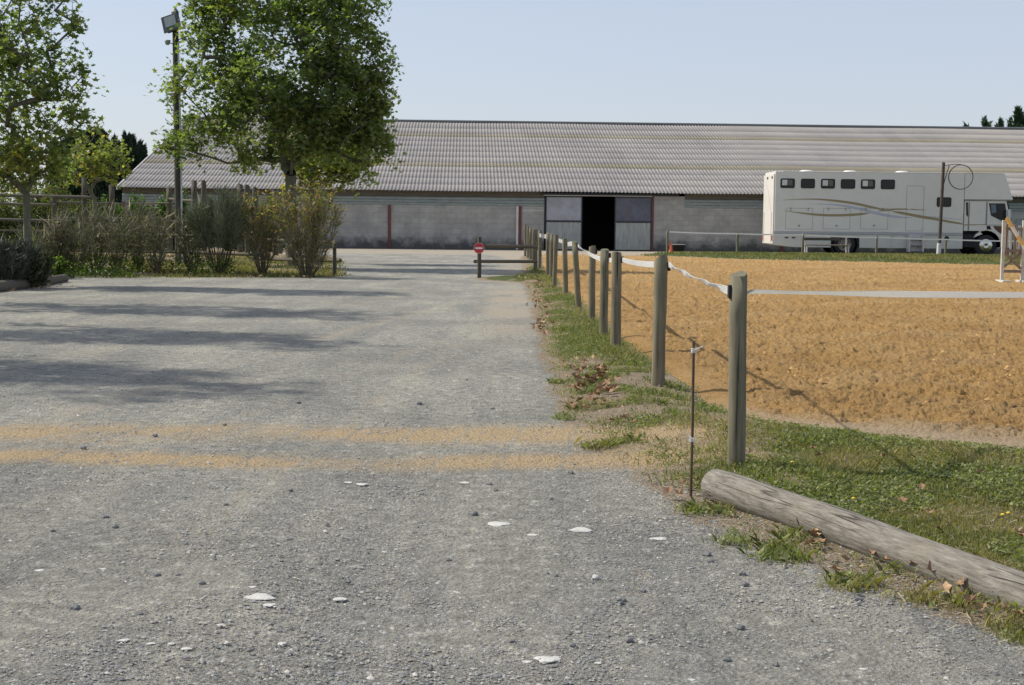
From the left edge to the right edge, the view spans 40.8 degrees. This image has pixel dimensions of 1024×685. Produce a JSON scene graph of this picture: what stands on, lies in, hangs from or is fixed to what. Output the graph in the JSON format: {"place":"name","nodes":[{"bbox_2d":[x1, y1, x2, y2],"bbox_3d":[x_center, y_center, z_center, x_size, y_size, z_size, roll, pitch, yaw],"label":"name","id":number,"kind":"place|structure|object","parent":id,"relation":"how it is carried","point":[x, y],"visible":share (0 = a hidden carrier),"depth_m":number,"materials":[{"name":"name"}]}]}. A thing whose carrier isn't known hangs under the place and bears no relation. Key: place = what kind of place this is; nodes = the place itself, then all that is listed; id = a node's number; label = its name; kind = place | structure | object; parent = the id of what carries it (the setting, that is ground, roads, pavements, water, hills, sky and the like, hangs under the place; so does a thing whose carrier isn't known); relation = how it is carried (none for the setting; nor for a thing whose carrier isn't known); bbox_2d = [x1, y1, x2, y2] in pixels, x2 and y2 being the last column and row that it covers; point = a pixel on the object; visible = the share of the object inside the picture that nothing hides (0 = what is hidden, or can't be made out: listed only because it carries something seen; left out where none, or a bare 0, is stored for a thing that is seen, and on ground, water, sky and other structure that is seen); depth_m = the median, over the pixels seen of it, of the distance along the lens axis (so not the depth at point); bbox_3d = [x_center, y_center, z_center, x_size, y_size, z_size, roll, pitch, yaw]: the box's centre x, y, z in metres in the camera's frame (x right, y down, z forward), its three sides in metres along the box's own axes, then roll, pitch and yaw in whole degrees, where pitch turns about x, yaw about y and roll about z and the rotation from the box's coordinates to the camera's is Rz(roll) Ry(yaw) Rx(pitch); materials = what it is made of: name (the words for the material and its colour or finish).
{"place":"outdoors","nodes":[
{"label":"outdoors","id":0,"kind":"place"},
{"bbox_2d":[8,232,35,248],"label":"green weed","id":1,"kind":"object","parent":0,"point":[21,237],"visible":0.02,"depth_m":26.91,"materials":[{"name":"green plant"}]},
{"bbox_2d":[0,247,1023,684],"bbox_3d":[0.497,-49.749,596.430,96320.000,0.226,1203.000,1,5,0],"label":"ground","id":2,"kind":"structure","parent":0,"point":[404,287],"depth_m":5.93,"materials":[{"name":"grey gravel"}]},
{"bbox_2d":[0,197,22,240],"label":"olive bush","id":3,"kind":"object","parent":2,"relation":"on","point":[3,210],"visible":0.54,"depth_m":53.47,"materials":[{"name":"green plant"}]},
{"bbox_2d":[0,176,33,215],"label":"olive bush","id":4,"kind":"object","parent":2,"relation":"on","point":[15,202],"visible":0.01,"depth_m":59.41,"materials":[{"name":"green plant"}]},
{"bbox_2d":[0,232,46,282],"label":"grey bush","id":5,"kind":"object","parent":2,"relation":"on","point":[15,257],"visible":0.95,"depth_m":23.94,"materials":[{"name":"plant"}]},
{"bbox_2d":[0,274,68,291],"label":"kerb log","id":6,"kind":"object","parent":2,"relation":"on","point":[9,285],"visible":0.65,"depth_m":24.12,"materials":[{"name":"grey wood"}]},
{"bbox_2d":[10,219,61,255],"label":"hedge shrub","id":7,"kind":"object","parent":2,"relation":"on","point":[49,245],"visible":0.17,"depth_m":29.80,"materials":[{"name":"green plant"}]},
{"bbox_2d":[2,185,73,249],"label":"olive bush","id":8,"kind":"object","parent":2,"relation":"on","point":[44,213],"visible":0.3,"depth_m":53.38,"materials":[{"name":"green plant"}]},
{"bbox_2d":[23,250,58,287],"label":"dark bush","id":9,"kind":"object","parent":2,"relation":"on","point":[40,271],"visible":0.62,"depth_m":24.40,"materials":[{"name":"green plant"}]},
{"bbox_2d":[16,210,83,262],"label":"hedge shrub","id":10,"kind":"object","parent":2,"relation":"on","point":[70,235],"visible":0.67,"depth_m":30.13,"materials":[{"name":"green plant"}]},
{"bbox_2d":[30,178,75,232],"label":"olive bush","id":11,"kind":"object","parent":2,"relation":"on","point":[60,191],"visible":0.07,"depth_m":57.59,"materials":[{"name":"green plant"}]},
{"bbox_2d":[0,0,108,243],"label":"plane tree","id":12,"kind":"object","parent":2,"relation":"on","point":[16,149],"visible":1,"depth_m":25.09,"materials":[{"name":"green plant"}]},
{"bbox_2d":[43,171,67,205],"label":"conifer","id":13,"kind":"object","parent":2,"relation":"on","point":[49,189],"depth_m":109.30,"materials":[{"name":"green plant"}]},
{"bbox_2d":[50,256,71,274],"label":"green weed","id":14,"kind":"object","parent":2,"relation":"on","point":[61,267],"visible":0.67,"depth_m":28.59,"materials":[{"name":"green plant"}]},
{"bbox_2d":[34,207,99,248],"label":"dark hedge","id":15,"kind":"object","parent":2,"relation":"on","point":[71,215],"visible":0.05,"depth_m":55.29,"materials":[{"name":"green plant"}]},
{"bbox_2d":[49,129,94,212],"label":"conifer","id":16,"kind":"object","parent":2,"relation":"on","point":[73,189],"visible":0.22,"depth_m":106.03,"materials":[{"name":"green plant"}]},
{"bbox_2d":[70,604,79,609],"bbox_3d":[-1.348,0.818,4.244,0.031,0.021,0.028,0,5,-10],"label":"stone","id":17,"kind":"object","parent":2,"relation":"on","point":[75,607],"visible":1,"depth_m":4.24,"materials":[{"name":"stone"}]},
{"bbox_2d":[49,188,102,271],"bbox_3d":[-9.604,-2.458,30.230,1.229,1.930,1.433,1,5,0],"label":"hedge shrub","id":18,"kind":"object","parent":2,"relation":"on","point":[78,256],"visible":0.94,"depth_m":30.21,"materials":[{"name":"green plant"}]},
{"bbox_2d":[65,190,92,216],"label":"olive bush","id":19,"kind":"object","parent":2,"relation":"on","point":[76,206],"visible":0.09,"depth_m":59.40,"materials":[{"name":"green plant"}]},
{"bbox_2d":[74,124,108,201],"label":"conifer","id":20,"kind":"object","parent":2,"relation":"on","point":[95,139],"visible":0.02,"depth_m":109.86,"materials":[{"name":"green plant"}]},
{"bbox_2d":[0,177,185,254],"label":"riding pen fence","id":21,"kind":"object","parent":2,"relation":"on","point":[84,197],"visible":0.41,"depth_m":41.70,"materials":[{"name":"brown wood"}]},
{"bbox_2d":[69,195,120,268],"bbox_3d":[-9.470,-2.502,31.233,1.378,1.841,1.302,-1,5,-20],"label":"hedge shrub","id":22,"kind":"object","parent":2,"relation":"on","point":[99,249],"visible":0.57,"depth_m":31.20,"materials":[{"name":"green plant"}]},
{"bbox_2d":[58,123,134,226],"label":"plane tree","id":23,"kind":"object","parent":2,"relation":"on","point":[96,167],"visible":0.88,"depth_m":46.54,"materials":[{"name":"green plant"}]},
{"bbox_2d":[88,189,108,229],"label":"laurel bush","id":24,"kind":"object","parent":2,"relation":"on","point":[102,200],"visible":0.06,"depth_m":56.57,"materials":[{"name":"green plant"}]},
{"bbox_2d":[87,133,126,210],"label":"conifer","id":25,"kind":"object","parent":2,"relation":"on","point":[98,188],"visible":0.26,"depth_m":103.35,"materials":[{"name":"green plant"}]},
{"bbox_2d":[91,201,148,271],"bbox_3d":[-8.714,-2.334,30.490,1.258,1.774,1.504,3,5,25],"label":"hedge shrub","id":26,"kind":"object","parent":2,"relation":"on","point":[117,247],"visible":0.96,"depth_m":30.44,"materials":[{"name":"green plant"}]},
{"bbox_2d":[88,204,158,249],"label":"dark hedge","id":27,"kind":"object","parent":2,"relation":"on","point":[117,229],"visible":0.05,"depth_m":54.68,"materials":[{"name":"green plant"}]},
{"bbox_2d":[115,200,131,246],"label":"laurel bush","id":28,"kind":"object","parent":2,"relation":"on","point":[119,211],"visible":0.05,"depth_m":56.40,"materials":[{"name":"green plant"}]},
{"bbox_2d":[119,129,134,199],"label":"conifer","id":29,"kind":"object","parent":2,"relation":"on","point":[127,138],"visible":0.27,"depth_m":103.99,"materials":[{"name":"green plant"}]},
{"bbox_2d":[131,133,137,168],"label":"conifer","id":30,"kind":"object","parent":2,"relation":"on","point":[135,153],"visible":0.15,"depth_m":106.99,"materials":[{"name":"green plant"}]},
{"bbox_2d":[114,195,162,269],"bbox_3d":[-8.546,-2.603,31.474,1.205,2.017,1.330,1,5,0],"label":"hedge shrub","id":31,"kind":"object","parent":2,"relation":"on","point":[139,242],"visible":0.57,"depth_m":31.38,"materials":[{"name":"green plant"}]},
{"bbox_2d":[127,189,150,236],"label":"laurel bush","id":32,"kind":"object","parent":2,"relation":"on","point":[135,199],"visible":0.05,"depth_m":56.65,"materials":[{"name":"green plant"}]},
{"bbox_2d":[136,139,143,152],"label":"conifer","id":33,"kind":"object","parent":2,"relation":"on","point":[140,143],"visible":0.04,"depth_m":109.81,"materials":[{"name":"green plant"}]},
{"bbox_2d":[0,180,282,254],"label":"riding pen fence","id":34,"kind":"object","parent":2,"relation":"on","point":[54,202],"visible":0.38,"depth_m":49.81,"materials":[{"name":"brown wood"}]},
{"bbox_2d":[135,143,147,166],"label":"conifer","id":35,"kind":"object","parent":2,"relation":"on","point":[142,155],"visible":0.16,"depth_m":104.00,"materials":[{"name":"green plant"}]},
{"bbox_2d":[63,255,241,277],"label":"weeds","id":36,"kind":"object","parent":2,"relation":"on","point":[88,271],"visible":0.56,"depth_m":30.19,"materials":[{"name":"green plant"}]},
{"bbox_2d":[129,201,179,272],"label":"hedge shrub","id":37,"kind":"object","parent":2,"relation":"on","point":[161,243],"visible":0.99,"depth_m":30.47,"materials":[{"name":"green plant"}]},
{"bbox_2d":[151,187,174,245],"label":"laurel bush","id":38,"kind":"object","parent":2,"relation":"on","point":[164,205],"visible":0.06,"depth_m":56.52,"materials":[{"name":"green plant"}]},
{"bbox_2d":[138,205,199,249],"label":"dark hedge","id":39,"kind":"object","parent":2,"relation":"on","point":[173,217],"visible":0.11,"depth_m":54.88,"materials":[{"name":"green plant"}]},
{"bbox_2d":[161,8,186,262],"bbox_3d":[-9.195,-5.525,37.590,0.636,7.233,0.404,2,5,14],"label":"lamp post","id":40,"kind":"object","parent":2,"relation":"on","point":[170,20],"visible":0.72,"depth_m":37.52,"materials":[{"name":"grey metal"}]},
{"bbox_2d":[173,187,191,249],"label":"laurel bush","id":41,"kind":"object","parent":2,"relation":"on","point":[184,205],"visible":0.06,"depth_m":56.58,"materials":[{"name":"green plant"}]},
{"bbox_2d":[164,196,215,272],"bbox_3d":[-7.177,-2.370,30.985,1.230,1.854,1.178,-4,7,-43],"label":"hedge shrub","id":42,"kind":"object","parent":2,"relation":"on","point":[185,252],"visible":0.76,"depth_m":30.86,"materials":[{"name":"green plant"}]},
{"bbox_2d":[63,230,341,275],"bbox_3d":[-7.643,-2.345,35.279,10.867,1.123,1.799,5,6,39],"label":"roadside rail fence","id":43,"kind":"object","parent":2,"relation":"on","point":[333,260],"visible":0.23,"depth_m":34.81,"materials":[{"name":"brown wood"}]},
{"bbox_2d":[59,253,350,277],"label":"rough lawn","id":44,"kind":"structure","parent":2,"relation":"on","point":[248,265],"depth_m":31.82,"materials":[{"name":"green plant"}]},
{"bbox_2d":[176,177,255,273],"bbox_3d":[-6.551,-2.649,30.909,1.896,2.266,1.875,1,5,0],"label":"broom bush","id":45,"kind":"object","parent":2,"relation":"on","point":[223,226],"visible":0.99,"depth_m":30.67,"materials":[{"name":"green plant"}]},
{"bbox_2d":[243,200,270,251],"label":"laurel bush","id":46,"kind":"object","parent":2,"relation":"on","point":[258,233],"visible":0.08,"depth_m":56.50,"materials":[{"name":"green plant"}]},
{"bbox_2d":[243,593,274,599],"bbox_3d":[-0.806,0.814,4.407,0.104,0.010,0.070,1,5,3],"label":"stone","id":47,"kind":"object","parent":2,"relation":"on","point":[260,596],"visible":1,"depth_m":4.39,"materials":[{"name":"white stone"}]},
{"bbox_2d":[235,184,289,273],"bbox_3d":[-5.628,-2.548,30.791,1.240,2.115,1.298,1,5,0],"label":"leafy shrub","id":48,"kind":"object","parent":2,"relation":"on","point":[264,244],"visible":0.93,"depth_m":30.69,"materials":[{"name":"green plant"}]},
{"bbox_2d":[143,0,407,265],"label":"plane tree","id":49,"kind":"object","parent":2,"relation":"on","point":[308,114],"visible":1,"depth_m":36.07,"materials":[{"name":"green plant"}]},
{"bbox_2d":[267,187,285,251],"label":"laurel bush","id":50,"kind":"object","parent":2,"relation":"on","point":[270,216],"visible":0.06,"depth_m":56.66,"materials":[{"name":"green plant"}]},
{"bbox_2d":[266,170,347,276],"bbox_3d":[-4.511,-2.622,30.419,1.729,2.407,1.801,2,5,18],"label":"leafy shrub","id":51,"kind":"object","parent":2,"relation":"on","point":[313,236],"visible":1,"depth_m":30.31,"materials":[{"name":"green plant"}]},
{"bbox_2d":[267,126,384,249],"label":"plane tree","id":52,"kind":"object","parent":2,"relation":"on","point":[313,173],"visible":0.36,"depth_m":40.95,"materials":[{"name":"green plant"}]},
{"bbox_2d":[333,597,346,600],"bbox_3d":[-0.549,0.818,4.393,0.047,0.006,0.038,-1,5,-17],"label":"stone","id":53,"kind":"object","parent":2,"relation":"on","point":[338,598],"visible":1,"depth_m":4.39,"materials":[{"name":"white stone"}]},
{"bbox_2d":[469,511,477,515],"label":"stone","id":54,"kind":"object","parent":2,"relation":"on","point":[473,513],"visible":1,"depth_m":5.69,"materials":[{"name":"stone"}]},
{"bbox_2d":[488,521,510,525],"bbox_3d":[-0.051,0.730,5.524,0.098,0.011,0.090,1,5,8],"label":"stone","id":55,"kind":"object","parent":2,"relation":"on","point":[495,523],"visible":1,"depth_m":5.52,"materials":[{"name":"white stone"}]},
{"bbox_2d":[473,237,537,277],"bbox_3d":[-0.025,-2.073,33.502,0.281,1.033,5.012,2,5,17],"label":"post and rail barrier","id":56,"kind":"object","parent":2,"relation":"on","point":[478,261],"visible":0.88,"depth_m":32.55,"materials":[{"name":"brown wood"}]},
{"bbox_2d":[473,243,483,253],"bbox_3d":[-0.746,-2.131,31.078,0.250,0.250,0.014,1,5,0],"label":"no entry sign","id":57,"kind":"object","parent":56,"relation":"attached to","point":[478,248],"visible":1,"depth_m":31.07,"materials":[{"name":"red metal"}]},
{"bbox_2d":[533,656,560,663],"bbox_3d":[0.098,0.877,3.804,0.079,0.011,0.058,0,5,-2],"label":"stone","id":58,"kind":"object","parent":2,"relation":"on","point":[545,659],"visible":1,"depth_m":3.80,"materials":[{"name":"white stone"}]},
{"bbox_2d":[567,527,592,532],"bbox_3d":[0.268,0.741,5.434,0.106,0.019,0.073,1,5,4],"label":"stone","id":59,"kind":"object","parent":2,"relation":"on","point":[582,529],"visible":1,"depth_m":5.41,"materials":[{"name":"white stone"}]},
{"bbox_2d":[592,574,600,579],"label":"stone","id":60,"kind":"object","parent":2,"relation":"on","point":[595,577],"visible":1,"depth_m":4.67,"materials":[{"name":"white stone"}]},
{"bbox_2d":[617,597,625,601],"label":"stone","id":61,"kind":"object","parent":2,"relation":"on","point":[623,599],"visible":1,"depth_m":4.39,"materials":[{"name":"stone"}]},
{"bbox_2d":[624,637,632,642],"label":"stone","id":62,"kind":"object","parent":2,"relation":"on","point":[628,639],"visible":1,"depth_m":3.97,"materials":[{"name":"stone"}]},
{"bbox_2d":[649,537,665,540],"bbox_3d":[0.564,0.756,5.295,0.071,0.008,0.048,-1,5,-16],"label":"stone","id":63,"kind":"object","parent":2,"relation":"on","point":[658,538],"visible":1,"depth_m":5.29,"materials":[{"name":"white stone"}]},
{"bbox_2d":[663,485,672,493],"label":"fallen leaf","id":64,"kind":"object","parent":2,"relation":"on","point":[667,490],"visible":1,"depth_m":6.08,"materials":[{"name":"brown plant"}]},
{"bbox_2d":[668,242,672,251],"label":"traffic cone","id":65,"kind":"object","parent":2,"relation":"on","point":[670,247],"visible":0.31,"depth_m":58.30,"materials":[{"name":"orange plastic"}]},
{"bbox_2d":[672,244,685,251],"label":"tub","id":66,"kind":"object","parent":2,"relation":"on","point":[678,247],"visible":0.66,"depth_m":58.56,"materials":[{"name":"plastic"}]},
{"bbox_2d":[674,488,683,495],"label":"fallen leaf","id":67,"kind":"object","parent":2,"relation":"on","point":[679,492],"visible":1,"depth_m":6.04,"materials":[{"name":"beige plant"}]},
{"bbox_2d":[687,341,702,495],"bbox_3d":[0.809,0.391,6.117,0.062,0.797,0.035,1,5,0],"label":"iron stake","id":68,"kind":"object","parent":2,"relation":"on","point":[693,352],"visible":0.97,"depth_m":6.11,"materials":[{"name":"brown"}]},
{"bbox_2d":[702,551,711,555],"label":"stone","id":69,"kind":"object","parent":2,"relation":"on","point":[706,553],"visible":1,"depth_m":5.02,"materials":[{"name":"stone"}]},
{"bbox_2d":[722,656,730,661],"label":"stone","id":70,"kind":"object","parent":2,"relation":"on","point":[727,659],"visible":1,"depth_m":3.80,"materials":[{"name":"stone"}]},
{"bbox_2d":[734,624,744,629],"bbox_3d":[0.680,0.851,4.115,0.029,0.018,0.029,5,6,40],"label":"stone","id":71,"kind":"object","parent":2,"relation":"on","point":[738,626],"visible":1,"depth_m":4.11,"materials":[{"name":"stone"}]},
{"bbox_2d":[517,265,1023,630],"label":"grass","id":72,"kind":"structure","parent":2,"relation":"on","point":[832,466],"depth_m":6.80,"materials":[{"name":"green plant"}]},
{"bbox_2d":[518,306,1023,654],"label":"dead leaves","id":73,"kind":"object","parent":2,"relation":"on","point":[815,491],"visible":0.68,"depth_m":5.71,"materials":[{"name":"beige plant"}]},
{"bbox_2d":[524,224,1023,465],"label":"tape fence","id":74,"kind":"object","parent":2,"relation":"on","point":[736,291],"visible":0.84,"depth_m":9.90,"materials":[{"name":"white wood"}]},
{"bbox_2d":[536,298,1023,629],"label":"clover","id":75,"kind":"object","parent":2,"relation":"on","point":[966,477],"visible":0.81,"depth_m":6.58,"materials":[{"name":"green plant"}]},
{"bbox_2d":[538,347,1023,645],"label":"grass tufts","id":76,"kind":"object","parent":2,"relation":"on","point":[1008,624],"visible":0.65,"depth_m":4.87,"materials":[{"name":"green plant"}]},
{"bbox_2d":[542,254,1023,449],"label":"arena sand","id":77,"kind":"structure","parent":2,"relation":"on","point":[910,384],"depth_m":14.34,"materials":[{"name":"sand"}]},
{"bbox_2d":[995,220,1023,282],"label":"jump stand","id":78,"kind":"object","parent":77,"relation":"on","point":[1004,241],"visible":0.96,"depth_m":30.99,"materials":[{"name":"white paint"}]},
{"bbox_2d":[1005,217,1023,248],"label":"jump pole","id":79,"kind":"object","parent":78,"relation":"on","point":[1014,230],"visible":1,"depth_m":30.74,"materials":[{"name":"yellow paint"}]},
{"bbox_2d":[542,378,1023,632],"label":"broad leaved weeds","id":80,"kind":"object","parent":2,"relation":"on","point":[786,556],"visible":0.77,"depth_m":5.04,"materials":[{"name":"green plant"}]},
{"bbox_2d":[804,237,850,252],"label":"bench","id":81,"kind":"object","parent":2,"relation":"on","point":[825,239],"visible":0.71,"depth_m":59.44,"materials":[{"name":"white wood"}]},
{"bbox_2d":[637,251,1020,264],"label":"bank grass","id":82,"kind":"structure","parent":2,"relation":"on","point":[976,257],"depth_m":51.58,"materials":[{"name":"green plant"}]},
{"bbox_2d":[830,564,842,570],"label":"fallen leaf","id":83,"kind":"object","parent":2,"relation":"on","point":[834,566],"visible":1,"depth_m":4.72,"materials":[{"name":"brown plant"}]},
{"bbox_2d":[666,230,1017,253],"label":"tape fence","id":84,"kind":"object","parent":2,"relation":"on","point":[803,235],"visible":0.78,"depth_m":58.24,"materials":[{"name":"white"}]},
{"bbox_2d":[701,469,1023,611],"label":"log","id":85,"kind":"object","parent":2,"relation":"on","point":[850,530],"visible":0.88,"depth_m":5.00,"materials":[{"name":"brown wood"}]},
{"bbox_2d":[762,170,1012,254],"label":"horse truck","id":86,"kind":"object","parent":2,"relation":"on","point":[901,204],"visible":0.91,"depth_m":61.22,"materials":[{"name":"white metal"}]},
{"bbox_2d":[897,496,907,501],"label":"fallen leaf","id":87,"kind":"object","parent":2,"relation":"on","point":[902,498],"visible":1,"depth_m":5.83,"materials":[{"name":"brown plant"}]},
{"bbox_2d":[938,581,951,593],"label":"fallen leaf","id":88,"kind":"object","parent":2,"relation":"on","point":[945,585],"visible":1,"depth_m":4.46,"materials":[{"name":"beige plant"}]},
{"bbox_2d":[936,162,972,253],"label":"hoop pole","id":89,"kind":"object","parent":2,"relation":"on","point":[939,243],"visible":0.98,"depth_m":59.60,"materials":[{"name":"brown metal"}]},
{"bbox_2d":[954,574,964,584],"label":"fallen leaf","id":90,"kind":"object","parent":2,"relation":"on","point":[959,582],"visible":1,"depth_m":4.49,"materials":[{"name":"brown plant"}]},
{"bbox_2d":[964,594,976,603],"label":"fallen leaf","id":91,"kind":"object","parent":2,"relation":"on","point":[972,597],"visible":1,"depth_m":4.32,"materials":[{"name":"brown plant"}]},
{"bbox_2d":[978,602,986,610],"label":"fallen leaf","id":92,"kind":"object","parent":2,"relation":"on","point":[981,605],"visible":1,"depth_m":4.27,"materials":[{"name":"brown plant"}]},
{"bbox_2d":[980,115,993,126],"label":"conifer","id":93,"kind":"object","parent":2,"relation":"on","point":[985,122],"visible":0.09,"depth_m":110.89,"materials":[{"name":"green plant"}]},
{"bbox_2d":[993,117,1004,126],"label":"conifer","id":94,"kind":"object","parent":2,"relation":"on","point":[1000,122],"visible":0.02,"depth_m":110.69,"materials":[{"name":"green plant"}]},
{"bbox_2d":[1005,105,1023,126],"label":"conifer","id":95,"kind":"object","parent":2,"relation":"on","point":[1018,117],"visible":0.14,"depth_m":110.46,"materials":[{"name":"green plant"}]},
{"bbox_2d":[1015,526,1022,532],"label":"fallen leaf","id":96,"kind":"object","parent":2,"relation":"on","point":[1020,530],"visible":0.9,"depth_m":5.23,"materials":[{"name":"brown plant"}]},
{"bbox_2d":[0,0,1023,209],"label":"sky","id":97,"kind":"structure","parent":0,"point":[809,62],"materials":[{"name":"blue"}]},
{"bbox_2d":[116,117,1023,253],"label":"barn","id":98,"kind":"structure","parent":0,"point":[460,184],"depth_m":70.02,"materials":[{"name":"concrete"},{"name":"weathered fibre cement"},{"name":"grey steel"}]},
{"bbox_2d":[545,196,582,249],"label":"door","id":99,"kind":"structure","parent":98,"relation":"in","point":[562,213],"depth_m":66.44,"materials":[{"name":"metal"}]},
{"bbox_2d":[614,197,651,250],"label":"door","id":100,"kind":"structure","parent":98,"relation":"in","point":[633,215],"depth_m":66.57,"materials":[{"name":"metal"}]},
{"bbox_2d":[1016,219,1023,248],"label":"side door","id":101,"kind":"structure","parent":98,"relation":"in","point":[1018,221],"depth_m":67.20,"materials":[{"name":"grey metal"}]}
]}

